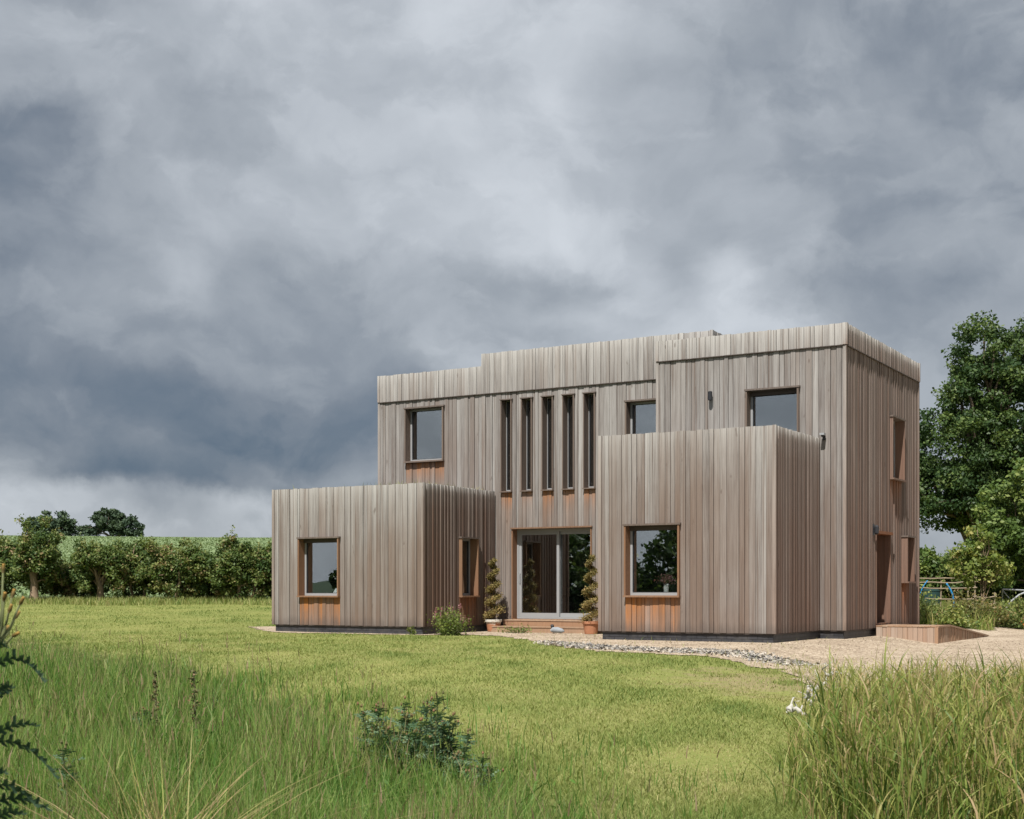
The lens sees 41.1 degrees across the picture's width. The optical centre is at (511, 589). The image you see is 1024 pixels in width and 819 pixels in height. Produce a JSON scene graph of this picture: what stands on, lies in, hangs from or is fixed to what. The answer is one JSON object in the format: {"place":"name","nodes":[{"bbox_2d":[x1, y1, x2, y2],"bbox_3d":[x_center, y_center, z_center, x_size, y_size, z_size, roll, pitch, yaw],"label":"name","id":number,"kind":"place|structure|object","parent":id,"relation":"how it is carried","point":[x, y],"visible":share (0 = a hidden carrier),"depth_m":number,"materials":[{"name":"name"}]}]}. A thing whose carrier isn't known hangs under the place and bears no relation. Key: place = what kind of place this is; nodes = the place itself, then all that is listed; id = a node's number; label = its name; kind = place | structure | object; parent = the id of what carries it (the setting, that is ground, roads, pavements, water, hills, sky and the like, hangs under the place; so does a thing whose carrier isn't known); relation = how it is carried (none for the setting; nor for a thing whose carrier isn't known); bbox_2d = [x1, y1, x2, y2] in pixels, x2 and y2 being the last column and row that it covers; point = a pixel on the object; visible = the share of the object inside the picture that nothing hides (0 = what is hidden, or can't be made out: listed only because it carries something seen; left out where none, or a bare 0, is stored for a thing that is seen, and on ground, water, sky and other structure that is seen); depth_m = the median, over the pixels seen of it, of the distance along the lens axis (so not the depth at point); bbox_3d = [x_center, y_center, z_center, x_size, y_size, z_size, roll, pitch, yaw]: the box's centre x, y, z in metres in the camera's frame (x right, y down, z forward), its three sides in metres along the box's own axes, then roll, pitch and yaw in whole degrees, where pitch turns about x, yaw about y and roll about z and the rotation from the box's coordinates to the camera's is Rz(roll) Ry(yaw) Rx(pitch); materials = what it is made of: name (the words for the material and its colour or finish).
{"place":"outdoors","nodes":[
{"label":"outdoors","id":0,"kind":"place"},
{"bbox_2d":[0,594,271,605],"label":"hedge foot grass","id":1,"kind":"structure","parent":0,"point":[132,600],"depth_m":56.30,"materials":[{"name":"green plant"}]},
{"bbox_2d":[0,622,844,818],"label":"meadow grass","id":2,"kind":"structure","parent":0,"point":[99,708],"depth_m":9.12,"materials":[{"name":"green plant"}]},
{"bbox_2d":[0,537,1018,818],"bbox_3d":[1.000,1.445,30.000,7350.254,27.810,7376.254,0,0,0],"label":"ground","id":3,"kind":"structure","parent":0,"point":[488,717],"depth_m":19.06,"materials":[{"name":"green plant"}]},
{"bbox_2d":[0,529,29,595],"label":"hedge shrub","id":4,"kind":"object","parent":3,"relation":"on","point":[7,548],"visible":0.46,"depth_m":59.71,"materials":[{"name":"green plant"}]},
{"bbox_2d":[0,564,60,818],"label":"sow thistle","id":5,"kind":"object","parent":3,"relation":"on","point":[5,629],"visible":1,"depth_m":3.30,"materials":[{"name":"green plant"}]},
{"bbox_2d":[6,513,69,599],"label":"hedge shrub","id":6,"kind":"object","parent":3,"relation":"on","point":[37,556],"visible":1,"depth_m":58.33,"materials":[{"name":"green plant"}]},
{"bbox_2d":[23,510,77,535],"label":"oak tree","id":7,"kind":"object","parent":3,"relation":"on","point":[65,523],"visible":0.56,"depth_m":378.16,"materials":[{"name":"green plant"}]},
{"bbox_2d":[51,739,85,814],"bbox_3d":[-2.412,1.219,7.588,0.326,0.762,0.358,0,0,-22],"label":"thistle","id":8,"kind":"object","parent":3,"relation":"on","point":[64,771],"visible":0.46,"depth_m":7.58,"materials":[{"name":"green plant"}]},
{"bbox_2d":[39,552,104,597],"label":"hedge shrub","id":9,"kind":"object","parent":3,"relation":"on","point":[69,588],"visible":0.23,"depth_m":59.98,"materials":[{"name":"green plant"}]},
{"bbox_2d":[68,532,135,599],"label":"hedge shrub","id":10,"kind":"object","parent":3,"relation":"on","point":[102,564],"visible":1,"depth_m":58.42,"materials":[{"name":"green plant"}]},
{"bbox_2d":[74,507,144,536],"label":"oak tree","id":11,"kind":"object","parent":3,"relation":"on","point":[113,522],"visible":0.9,"depth_m":378.28,"materials":[{"name":"green plant"}]},
{"bbox_2d":[0,535,271,596],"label":"crop field","id":12,"kind":"structure","parent":3,"relation":"on","point":[129,539],"depth_m":216.96,"materials":[{"name":"green plant"}]},
{"bbox_2d":[108,533,167,597],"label":"hedge shrub","id":13,"kind":"object","parent":3,"relation":"on","point":[135,556],"visible":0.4,"depth_m":59.71,"materials":[{"name":"green plant"}]},
{"bbox_2d":[132,706,158,736],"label":"thistle","id":14,"kind":"object","parent":3,"relation":"on","point":[148,710],"visible":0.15,"depth_m":11.51,"materials":[{"name":"green plant"}]},
{"bbox_2d":[151,670,159,750],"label":"dock plant","id":15,"kind":"object","parent":3,"relation":"on","point":[154,684],"visible":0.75,"depth_m":10.74,"materials":[{"name":"brown plant"}]},
{"bbox_2d":[132,536,217,600],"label":"hedge shrub","id":16,"kind":"object","parent":3,"relation":"on","point":[179,568],"visible":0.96,"depth_m":58.44,"materials":[{"name":"green plant"}]},
{"bbox_2d":[179,667,200,752],"bbox_3d":[-2.494,1.068,10.455,0.375,0.971,0.623,0,0,11],"label":"dock plant","id":17,"kind":"object","parent":3,"relation":"on","point":[196,704],"visible":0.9,"depth_m":10.35,"materials":[{"name":"brown plant"}]},
{"bbox_2d":[170,550,242,598],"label":"hedge shrub","id":18,"kind":"object","parent":3,"relation":"on","point":[209,589],"depth_m":60.41,"materials":[{"name":"green plant"}]},
{"bbox_2d":[0,716,435,818],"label":"grass tussock","id":19,"kind":"object","parent":3,"relation":"on","point":[163,811],"depth_m":5.88,"materials":[{"name":"green plant"}]},
{"bbox_2d":[204,525,271,601],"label":"hedge shrub","id":20,"kind":"object","parent":3,"relation":"on","point":[241,566],"visible":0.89,"depth_m":57.98,"materials":[{"name":"green plant"}]},
{"bbox_2d":[109,631,387,725],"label":"seeding grass","id":21,"kind":"structure","parent":3,"relation":"on","point":[262,671],"depth_m":16.73,"materials":[{"name":"green plant"}]},
{"bbox_2d":[251,538,271,596],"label":"hedge shrub","id":22,"kind":"object","parent":3,"relation":"on","point":[268,547],"depth_m":59.82,"materials":[{"name":"green plant"}]},
{"bbox_2d":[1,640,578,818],"bbox_3d":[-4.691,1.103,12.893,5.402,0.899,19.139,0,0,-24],"label":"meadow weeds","id":23,"kind":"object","parent":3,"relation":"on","point":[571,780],"visible":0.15,"depth_m":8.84,"materials":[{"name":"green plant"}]},
{"bbox_2d":[351,691,476,786],"bbox_3d":[-0.729,1.154,9.589,0.983,0.840,1.050,0,0,0],"label":"thistle","id":24,"kind":"object","parent":3,"relation":"on","point":[434,730],"visible":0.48,"depth_m":9.48,"materials":[{"name":"green plant"}]},
{"bbox_2d":[440,750,507,795],"bbox_3d":[-0.307,1.331,9.221,0.567,0.502,0.450,0,0,41],"label":"thistle","id":25,"kind":"object","parent":3,"relation":"on","point":[482,760],"visible":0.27,"depth_m":9.17,"materials":[{"name":"green plant"}]},
{"bbox_2d":[272,322,919,642],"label":"timber house","id":26,"kind":"structure","parent":3,"relation":"on","point":[760,487],"depth_m":33.23,"materials":[{"name":"wood"}]},
{"bbox_2d":[296,536,340,596],"bbox_3d":[-4.762,-0.568,34.911,1.353,1.530,0.695,0,0,31],"label":"window","id":27,"kind":"structure","parent":26,"relation":"in","point":[303,542],"depth_m":34.98,"materials":[{"name":"metal"}]},
{"bbox_2d":[403,405,444,462],"bbox_3d":[-2.319,-4.215,37.247,1.314,1.514,0.395,0,0,31],"label":"window","id":28,"kind":"structure","parent":26,"relation":"in","point":[408,412],"depth_m":37.42,"materials":[{"name":"metal"}]},
{"bbox_2d":[459,537,479,596],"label":"window","id":29,"kind":"structure","parent":26,"relation":"in","point":[472,542],"depth_m":35.14,"materials":[{"name":"metal"}]},
{"bbox_2d":[499,398,512,492],"bbox_3d":[-0.077,-3.767,35.962,0.379,2.448,0.410,0,0,31],"label":"window","id":30,"kind":"structure","parent":26,"relation":"in","point":[503,402],"depth_m":35.93,"materials":[{"name":"metal"}]},
{"bbox_2d":[520,397,533,491],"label":"window","id":31,"kind":"structure","parent":26,"relation":"in","point":[524,400],"depth_m":35.65,"materials":[{"name":"metal"}]},
{"bbox_2d":[540,395,553,490],"bbox_3d":[0.987,-3.767,35.330,0.377,2.448,0.410,0,0,31],"label":"window","id":32,"kind":"structure","parent":26,"relation":"in","point":[544,399],"depth_m":35.30,"materials":[{"name":"metal"}]},
{"bbox_2d":[510,526,592,618],"bbox_3d":[1.082,-0.423,35.289,2.390,2.377,0.400,0,0,31],"label":"door","id":33,"kind":"structure","parent":26,"relation":"in","point":[517,534],"depth_m":35.71,"materials":[{"name":"metal"}]},
{"bbox_2d":[561,393,574,489],"bbox_3d":[1.506,-3.767,35.029,0.386,2.448,0.410,0,0,31],"label":"window","id":34,"kind":"structure","parent":26,"relation":"in","point":[565,397],"depth_m":35.01,"materials":[{"name":"metal"}]},
{"bbox_2d":[582,391,595,488],"bbox_3d":[2.032,-3.767,34.708,0.378,2.448,0.410,0,0,31],"label":"window","id":35,"kind":"structure","parent":26,"relation":"in","point":[586,395],"depth_m":34.70,"materials":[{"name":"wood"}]},
{"bbox_2d":[624,398,655,433],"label":"window","id":36,"kind":"structure","parent":26,"relation":"in","point":[629,404],"depth_m":34.06,"materials":[{"name":"wood"}]},
{"bbox_2d":[623,523,680,596],"bbox_3d":[3.122,-0.620,29.367,1.332,1.574,0.695,0,0,31],"label":"window","id":37,"kind":"structure","parent":26,"relation":"in","point":[629,529],"depth_m":29.40,"materials":[{"name":"metal"}]},
{"bbox_2d":[653,574,675,591],"bbox_3d":[3.280,-0.114,29.351,0.460,0.458,0.269,0,0,-11],"label":"flower vase","id":38,"kind":"object","parent":26,"relation":"on","point":[666,586],"visible":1,"depth_m":29.33,"materials":[{"name":"white ceramic"}]},
{"bbox_2d":[744,385,800,431],"bbox_3d":[5.931,-3.675,30.926,1.298,1.754,0.395,0,0,31],"label":"window","id":39,"kind":"structure","parent":26,"relation":"in","point":[749,393],"depth_m":31.01,"materials":[{"name":"wood"}]},
{"bbox_2d":[876,531,892,624],"bbox_3d":[8.629,-0.265,32.703,0.630,2.230,1.291,0,0,31],"label":"door","id":40,"kind":"structure","parent":26,"relation":"in","point":[883,539],"depth_m":33.15,"materials":[{"name":"brown wood"}]},
{"bbox_2d":[890,415,905,481],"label":"window","id":41,"kind":"structure","parent":26,"relation":"in","point":[897,424],"depth_m":34.03,"materials":[{"name":"wood"}]},
{"bbox_2d":[901,535,915,582],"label":"window","id":42,"kind":"structure","parent":26,"relation":"in","point":[907,542],"depth_m":34.03,"materials":[{"name":"wood"}]},
{"bbox_2d":[251,626,1023,696],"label":"gravel drive","id":43,"kind":"structure","parent":3,"relation":"on","point":[1002,635],"depth_m":27.02,"materials":[{"name":"beige gravel"}]},
{"bbox_2d":[406,626,415,634],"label":"weed","id":44,"kind":"object","parent":43,"relation":"on","point":[412,631],"visible":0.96,"depth_m":32.96,"materials":[{"name":"green plant"}]},
{"bbox_2d":[425,602,473,635],"bbox_3d":[-1.488,0.713,32.686,1.191,0.841,1.087,0,0,0],"label":"flowering shrub","id":45,"kind":"object","parent":43,"relation":"on","point":[450,629],"visible":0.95,"depth_m":32.56,"materials":[{"name":"green plant"}]},
{"bbox_2d":[485,619,501,630],"bbox_3d":[-0.477,0.927,35.249,0.442,0.306,0.442,0,0,0],"label":"terracotta pot","id":46,"kind":"object","parent":43,"relation":"on","point":[490,623],"visible":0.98,"depth_m":35.10,"materials":[{"name":"ceramic"}]},
{"bbox_2d":[482,557,505,619],"bbox_3d":[-0.500,0.004,35.238,0.688,1.704,0.660,0,0,0],"label":"spiral conifer","id":47,"kind":"object","parent":46,"relation":"in","point":[495,596],"visible":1,"depth_m":35.19,"materials":[{"name":"green plant"}]},
{"bbox_2d":[495,623,532,632],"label":"weed","id":48,"kind":"object","parent":43,"relation":"on","point":[517,629],"visible":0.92,"depth_m":34.22,"materials":[{"name":"green plant"}]},
{"bbox_2d":[491,619,602,633],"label":"timber steps","id":49,"kind":"structure","parent":43,"relation":"on","point":[544,626],"depth_m":34.60,"materials":[{"name":"brown wood"}]},
{"bbox_2d":[550,624,563,632],"bbox_3d":[1.121,0.967,33.723,0.383,0.213,0.147,0,0,31],"label":"garden ornament","id":50,"kind":"object","parent":43,"relation":"on","point":[553,629],"visible":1,"depth_m":33.68,"materials":[{"name":"stone"}]},
{"bbox_2d":[582,621,597,633],"bbox_3d":[1.919,0.927,33.251,0.442,0.306,0.442,0,0,0],"label":"terracotta pot","id":51,"kind":"object","parent":43,"relation":"on","point":[590,627],"visible":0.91,"depth_m":33.10,"materials":[{"name":"ceramic"}]},
{"bbox_2d":[578,554,597,623],"bbox_3d":[1.894,0.002,33.242,0.653,1.728,0.606,0,0,0],"label":"spiral conifer","id":52,"kind":"object","parent":51,"relation":"in","point":[589,604],"visible":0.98,"depth_m":33.19,"materials":[{"name":"green plant"}]},
{"bbox_2d":[256,627,957,691],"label":"edge grass","id":53,"kind":"structure","parent":43,"relation":"on","point":[797,671],"depth_m":20.42,"materials":[{"name":"green plant"}]},
{"bbox_2d":[539,643,795,662],"bbox_3d":[2.800,1.157,25.400,5.300,0.150,7.400,0,0,0],"label":"slate strip","id":54,"kind":"object","parent":43,"relation":"on","point":[720,653],"visible":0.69,"depth_m":23.24,"materials":[{"name":"grey stone"}]},
{"bbox_2d":[533,640,826,667],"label":"slate chips","id":55,"kind":"object","parent":54,"relation":"on","point":[712,651],"visible":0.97,"depth_m":23.98,"materials":[{"name":"grey gravel"}]},
{"bbox_2d":[371,633,1023,689],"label":"pebbles","id":56,"kind":"object","parent":43,"relation":"on","point":[816,648],"visible":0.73,"depth_m":26.90,"materials":[{"name":"beige stone"}]},
{"bbox_2d":[876,624,988,643],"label":"timber ramp","id":57,"kind":"structure","parent":43,"relation":"on","point":[936,634],"depth_m":31.65,"materials":[{"name":"brown wood"}]},
{"bbox_2d":[935,599,964,625],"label":"garden plant","id":58,"kind":"object","parent":43,"relation":"on","point":[957,612],"visible":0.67,"depth_m":38.55,"materials":[{"name":"green plant"}]},
{"bbox_2d":[932,612,983,628],"bbox_3d":[12.598,0.870,38.612,1.331,0.541,1.180,0,0,25],"label":"garden plant","id":59,"kind":"object","parent":43,"relation":"on","point":[964,623],"visible":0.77,"depth_m":38.43,"materials":[{"name":"green plant"}]},
{"bbox_2d":[995,609,1023,627],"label":"garden plant","id":60,"kind":"object","parent":43,"relation":"on","point":[1014,619],"visible":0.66,"depth_m":41.27,"materials":[{"name":"green plant"}]},
{"bbox_2d":[1006,594,1023,623],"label":"garden plant","id":61,"kind":"object","parent":43,"relation":"on","point":[1020,607],"visible":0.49,"depth_m":41.87,"materials":[{"name":"green plant"}]},
{"bbox_2d":[786,697,806,715],"bbox_3d":[3.037,1.262,14.630,0.203,0.212,0.178,0,0,-39],"label":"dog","id":62,"kind":"object","parent":3,"relation":"on","point":[790,707],"visible":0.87,"depth_m":14.61,"materials":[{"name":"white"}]},
{"bbox_2d":[798,685,813,704],"bbox_3d":[3.345,1.202,15.559,0.210,0.227,0.141,0,0,22],"label":"driftwood","id":63,"kind":"object","parent":3,"relation":"on","point":[805,696],"visible":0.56,"depth_m":15.54,"materials":[{"name":"white wood"}]},
{"bbox_2d":[811,660,841,700],"bbox_3d":[3.654,1.062,15.969,0.381,0.492,0.181,0,0,0],"label":"driftwood","id":64,"kind":"object","parent":3,"relation":"on","point":[827,674],"visible":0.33,"depth_m":15.95,"materials":[{"name":"grey wood"}]},
{"bbox_2d":[921,589,939,608],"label":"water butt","id":65,"kind":"object","parent":3,"relation":"on","point":[936,592],"visible":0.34,"depth_m":47.74,"materials":[{"name":"green plastic"}]},
{"bbox_2d":[917,584,943,624],"bbox_3d":[11.969,0.480,39.475,0.954,1.304,1.094,0,0,22],"label":"garden plant","id":66,"kind":"object","parent":3,"relation":"on","point":[926,607],"visible":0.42,"depth_m":39.37,"materials":[{"name":"green plant"}]},
{"bbox_2d":[920,544,951,602],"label":"hedge shrub","id":67,"kind":"object","parent":3,"relation":"on","point":[929,560],"visible":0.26,"depth_m":55.44,"materials":[{"name":"green plant"}]},
{"bbox_2d":[923,605,966,624],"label":"garden plant","id":68,"kind":"object","parent":3,"relation":"on","point":[937,615],"visible":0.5,"depth_m":38.92,"materials":[{"name":"green plant"}]},
{"bbox_2d":[920,577,977,607],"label":"rail frame","id":69,"kind":"object","parent":3,"relation":"on","point":[941,588],"visible":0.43,"depth_m":45.99,"materials":[{"name":"brown wood"}]},
{"bbox_2d":[938,547,963,601],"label":"hedge shrub","id":70,"kind":"object","parent":3,"relation":"on","point":[948,562],"visible":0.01,"depth_m":56.98,"materials":[{"name":"green plant"}]},
{"bbox_2d":[941,586,988,627],"bbox_3d":[13.131,0.517,39.611,1.363,1.250,1.083,0,0,0],"label":"garden plant","id":71,"kind":"object","parent":3,"relation":"on","point":[967,605],"visible":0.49,"depth_m":39.55,"materials":[{"name":"green plant"}]},
{"bbox_2d":[920,552,1012,603],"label":"hedge shrub","id":72,"kind":"object","parent":3,"relation":"on","point":[971,590],"visible":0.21,"depth_m":55.33,"materials":[{"name":"green plant"}]},
{"bbox_2d":[920,310,1023,549],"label":"oak tree","id":73,"kind":"object","parent":3,"relation":"on","point":[990,433],"visible":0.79,"depth_m":63.36,"materials":[{"name":"green plant"}]},
{"bbox_2d":[944,519,1016,605],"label":"young tree","id":74,"kind":"object","parent":3,"relation":"on","point":[973,560],"visible":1,"depth_m":42.83,"materials":[{"name":"green plant"}]},
{"bbox_2d":[973,592,996,604],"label":"rail frame","id":75,"kind":"object","parent":3,"relation":"on","point":[987,597],"visible":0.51,"depth_m":46.59,"materials":[{"name":"brown wood"}]},
{"bbox_2d":[957,457,1023,589],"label":"field maple","id":76,"kind":"object","parent":3,"relation":"on","point":[1008,531],"visible":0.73,"depth_m":53.58,"materials":[{"name":"green plant"}]},
{"bbox_2d":[971,591,1016,626],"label":"garden plant","id":77,"kind":"object","parent":3,"relation":"on","point":[1001,616],"visible":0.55,"depth_m":40.90,"materials":[{"name":"green plant"}]},
{"bbox_2d":[970,316,1023,453],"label":"oak tree","id":78,"kind":"object","parent":3,"relation":"on","point":[1017,348],"visible":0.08,"depth_m":67.11,"materials":[{"name":"green plant"}]},
{"bbox_2d":[985,548,1023,606],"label":"hedge shrub","id":79,"kind":"object","parent":3,"relation":"on","point":[1017,586],"visible":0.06,"depth_m":56.24,"materials":[{"name":"green plant"}]},
{"bbox_2d":[993,590,1023,624],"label":"garden plant","id":80,"kind":"object","parent":3,"relation":"on","point":[1009,608],"visible":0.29,"depth_m":41.87,"materials":[{"name":"green plant"}]},
{"bbox_2d":[1002,588,1023,606],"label":"tunnel frame","id":81,"kind":"object","parent":3,"relation":"on","point":[1003,589],"visible":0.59,"depth_m":43.08,"materials":[{"name":"grey metal"}]},
{"bbox_2d":[1013,621,1023,628],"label":"garden plant","id":82,"kind":"object","parent":3,"relation":"on","point":[1021,625],"visible":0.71,"depth_m":41.41,"materials":[{"name":"green plant"}]},
{"bbox_2d":[0,0,1023,556],"label":"sky","id":83,"kind":"structure","parent":0,"point":[222,221],"materials":[{"name":"grey"}]},
{"bbox_2d":[731,633,1023,818],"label":"reed grass","id":84,"kind":"structure","parent":0,"point":[899,747],"depth_m":8.08,"materials":[{"name":"green plant"}]},
{"bbox_2d":[916,599,1023,630],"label":"rough grass","id":85,"kind":"structure","parent":0,"point":[986,625],"depth_m":39.24,"materials":[{"name":"green plant"}]}
]}

